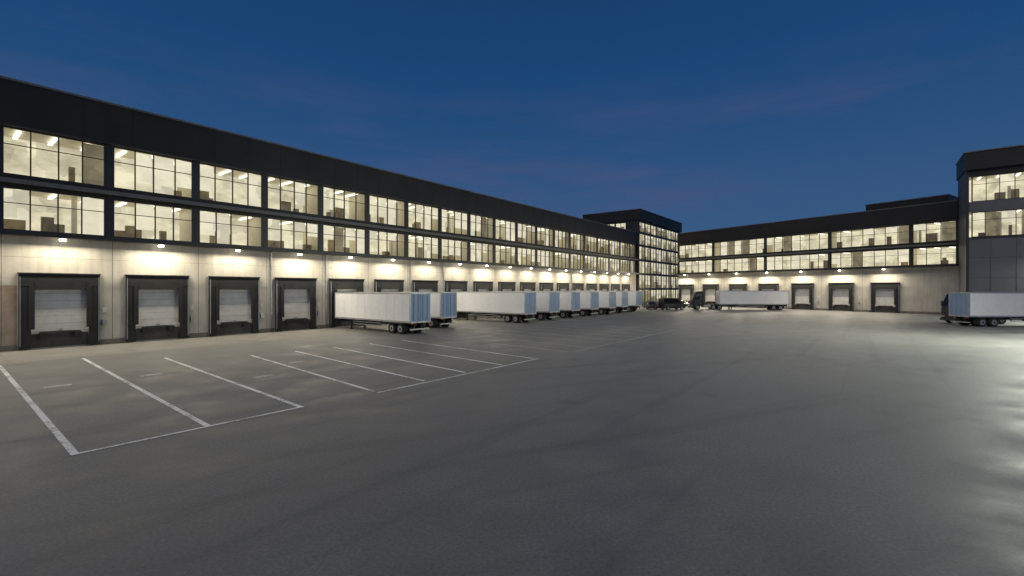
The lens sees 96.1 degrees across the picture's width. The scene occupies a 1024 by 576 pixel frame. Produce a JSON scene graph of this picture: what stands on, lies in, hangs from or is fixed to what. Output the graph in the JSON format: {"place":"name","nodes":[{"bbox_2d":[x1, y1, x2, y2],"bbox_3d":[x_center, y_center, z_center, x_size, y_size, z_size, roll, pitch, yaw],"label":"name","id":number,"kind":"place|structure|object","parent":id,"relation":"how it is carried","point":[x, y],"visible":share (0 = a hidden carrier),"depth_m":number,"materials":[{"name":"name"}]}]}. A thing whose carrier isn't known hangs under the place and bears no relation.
{"place":"outdoors","nodes":[
{"label":"outdoors","id":0,"kind":"place"},
{"bbox_2d":[0,306,1023,575],"bbox_3d":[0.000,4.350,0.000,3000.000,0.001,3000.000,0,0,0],"label":"ground","id":1,"kind":"structure","parent":0,"point":[752,442],"depth_m":12.15,"materials":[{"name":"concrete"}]},
{"bbox_2d":[0,75,639,351],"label":"walls","id":2,"kind":"structure","parent":1,"relation":"on","point":[112,260],"depth_m":41.84,"materials":[{"name":"concrete"}]},
{"bbox_2d":[0,125,635,272],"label":"window frames","id":3,"kind":"structure","parent":2,"relation":"attached to","point":[108,159],"depth_m":46.73,"materials":[{"name":"black metal"}]},
{"bbox_2d":[4,131,634,272],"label":"lit rooms","id":4,"kind":"object","parent":2,"relation":"attached to","point":[44,165],"visible":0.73,"depth_m":44.58,"materials":[{"name":"glass"}]},
{"bbox_2d":[17,272,630,349],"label":"dock doors","id":5,"kind":"structure","parent":2,"relation":"attached to","point":[54,305],"depth_m":39.36,"materials":[{"name":"black rubber"}]},
{"bbox_2d":[59,238,628,274],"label":"wall lamps","id":6,"kind":"object","parent":2,"relation":"attached to","point":[159,245],"depth_m":47.44,"materials":[{"name":"metal"}]},
{"bbox_2d":[0,306,642,363],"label":"loading apron","id":7,"kind":"object","parent":1,"relation":"on","point":[45,354],"visible":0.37,"depth_m":36.56,"materials":[{"name":"concrete"}]},
{"bbox_2d":[642,301,658,307],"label":"parked car","id":8,"kind":"object","parent":7,"relation":"on","point":[645,303],"visible":0.44,"depth_m":104.63,"materials":[{"name":"grey paint"}]},
{"bbox_2d":[0,323,672,454],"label":"parking markings","id":9,"kind":"object","parent":1,"relation":"on","point":[61,438],"visible":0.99,"depth_m":20.66,"materials":[{"name":"paint"}]},
{"bbox_2d":[335,292,430,333],"bbox_3d":[-13.767,2.360,47.995,12.760,3.980,2.582,0,0,38],"label":"semi trailer","id":10,"kind":"object","parent":1,"relation":"on","point":[402,312],"visible":1,"depth_m":45.42,"materials":[{"name":"paint"}]},
{"bbox_2d":[418,292,456,327],"bbox_3d":[-10.906,2.360,54.063,9.860,3.980,2.582,0,0,37],"label":"semi trailer","id":11,"kind":"object","parent":1,"relation":"on","point":[443,309],"visible":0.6,"depth_m":50.95,"materials":[{"name":"paint"}]},
{"bbox_2d":[453,291,535,322],"bbox_3d":[-2.609,2.360,62.416,12.760,3.980,2.582,0,0,38],"label":"semi trailer","id":12,"kind":"object","parent":1,"relation":"on","point":[519,306],"visible":0.97,"depth_m":60.17,"materials":[{"name":"paint"}]},
{"bbox_2d":[493,291,559,319],"bbox_3d":[0.951,2.360,67.100,12.660,3.980,2.582,0,0,38],"label":"semi trailer","id":13,"kind":"object","parent":1,"relation":"on","point":[547,305],"visible":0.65,"depth_m":63.19,"materials":[{"name":"paint"}]},
{"bbox_2d":[554,291,579,317],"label":"semi trailer","id":14,"kind":"object","parent":1,"relation":"on","point":[569,304],"visible":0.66,"depth_m":67.91,"materials":[{"name":"paint"}]},
{"bbox_2d":[575,291,598,315],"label":"semi trailer","id":15,"kind":"object","parent":1,"relation":"on","point":[589,303],"visible":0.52,"depth_m":72.42,"materials":[{"name":"paint"}]},
{"bbox_2d":[594,291,615,314],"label":"semi trailer","id":16,"kind":"object","parent":1,"relation":"on","point":[607,302],"visible":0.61,"depth_m":77.04,"materials":[{"name":"paint"}]},
{"bbox_2d":[611,291,627,312],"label":"semi trailer","id":17,"kind":"object","parent":1,"relation":"on","point":[621,300],"visible":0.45,"depth_m":81.72,"materials":[{"name":"paint"}]},
{"bbox_2d":[622,291,641,311],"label":"semi trailer","id":18,"kind":"object","parent":1,"relation":"on","point":[634,300],"visible":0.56,"depth_m":86.31,"materials":[{"name":"paint"}]},
{"bbox_2d":[646,301,656,309],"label":"parked car","id":19,"kind":"object","parent":1,"relation":"on","point":[650,304],"visible":1,"depth_m":95.74,"materials":[{"name":"paint"}]},
{"bbox_2d":[659,298,685,309],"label":"parked van","id":20,"kind":"object","parent":1,"relation":"on","point":[669,303],"visible":1,"depth_m":95.53,"materials":[{"name":"paint"}]},
{"bbox_2d":[689,291,721,309],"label":"semi truck","id":21,"kind":"object","parent":1,"relation":"on","point":[697,300],"visible":0.98,"depth_m":96.25,"materials":[{"name":"paint"}]},
{"bbox_2d":[716,291,788,309],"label":"semi trailer","id":22,"kind":"object","parent":1,"relation":"on","point":[774,300],"visible":0.98,"depth_m":93.97,"materials":[{"name":"paint"}]},
{"bbox_2d":[676,200,957,314],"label":"walls","id":23,"kind":"structure","parent":1,"relation":"on","point":[925,289],"depth_m":88.12,"materials":[{"name":"concrete"}]},
{"bbox_2d":[678,282,899,312],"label":"dock doors","id":24,"kind":"structure","parent":23,"relation":"attached to","point":[885,296],"depth_m":90.86,"materials":[{"name":"black rubber"}]},
{"bbox_2d":[680,221,955,272],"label":"lit rooms","id":25,"kind":"object","parent":23,"relation":"attached to","point":[940,256],"visible":0.79,"depth_m":92.33,"materials":[{"name":"glass"}]},
{"bbox_2d":[678,220,957,272],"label":"window frames","id":26,"kind":"structure","parent":23,"relation":"attached to","point":[911,240],"depth_m":91.46,"materials":[{"name":"black metal"}]},
{"bbox_2d":[865,194,957,210],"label":"rooftop plant room","id":27,"kind":"object","parent":23,"relation":"on","point":[917,201],"visible":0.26,"depth_m":83.73,"materials":[{"name":"metal"}]},
{"bbox_2d":[940,294,1005,323],"bbox_3d":[58.045,2.425,58.000,6.010,3.850,3.000,0,0,0],"label":"semi truck","id":28,"kind":"object","parent":1,"relation":"on","point":[945,311],"visible":0.24,"depth_m":58.53,"materials":[{"name":"paint"}]},
{"bbox_2d":[949,292,1023,326],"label":"semi trailer","id":29,"kind":"object","parent":1,"relation":"on","point":[983,309],"visible":1,"depth_m":52.66,"materials":[{"name":"paint"}]},
{"bbox_2d":[0,0,1023,232],"label":"sky","id":30,"kind":"structure","parent":0,"point":[699,115],"materials":[{"name":"blue"}]},
{"bbox_2d":[583,208,681,303],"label":"office tower","id":31,"kind":"structure","parent":0,"point":[657,261],"depth_m":126.48,"materials":[{"name":"metal"}]},
{"bbox_2d":[680,300,689,307],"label":"parked car","id":32,"kind":"object","parent":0,"point":[685,303],"visible":0.2,"depth_m":105.81,"materials":[{"name":"grey paint"}]},
{"bbox_2d":[956,144,1023,291],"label":"walls","id":33,"kind":"structure","parent":0,"point":[991,264],"depth_m":68.10,"materials":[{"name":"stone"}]},
{"bbox_2d":[969,173,1023,236],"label":"lit rooms","id":34,"kind":"object","parent":33,"relation":"attached to","point":[1008,222],"visible":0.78,"depth_m":68.47,"materials":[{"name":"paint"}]},
{"bbox_2d":[971,171,1023,236],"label":"window frames","id":35,"kind":"structure","parent":33,"relation":"attached to","point":[985,219],"depth_m":67.98,"materials":[{"name":"black metal"}]}
]}

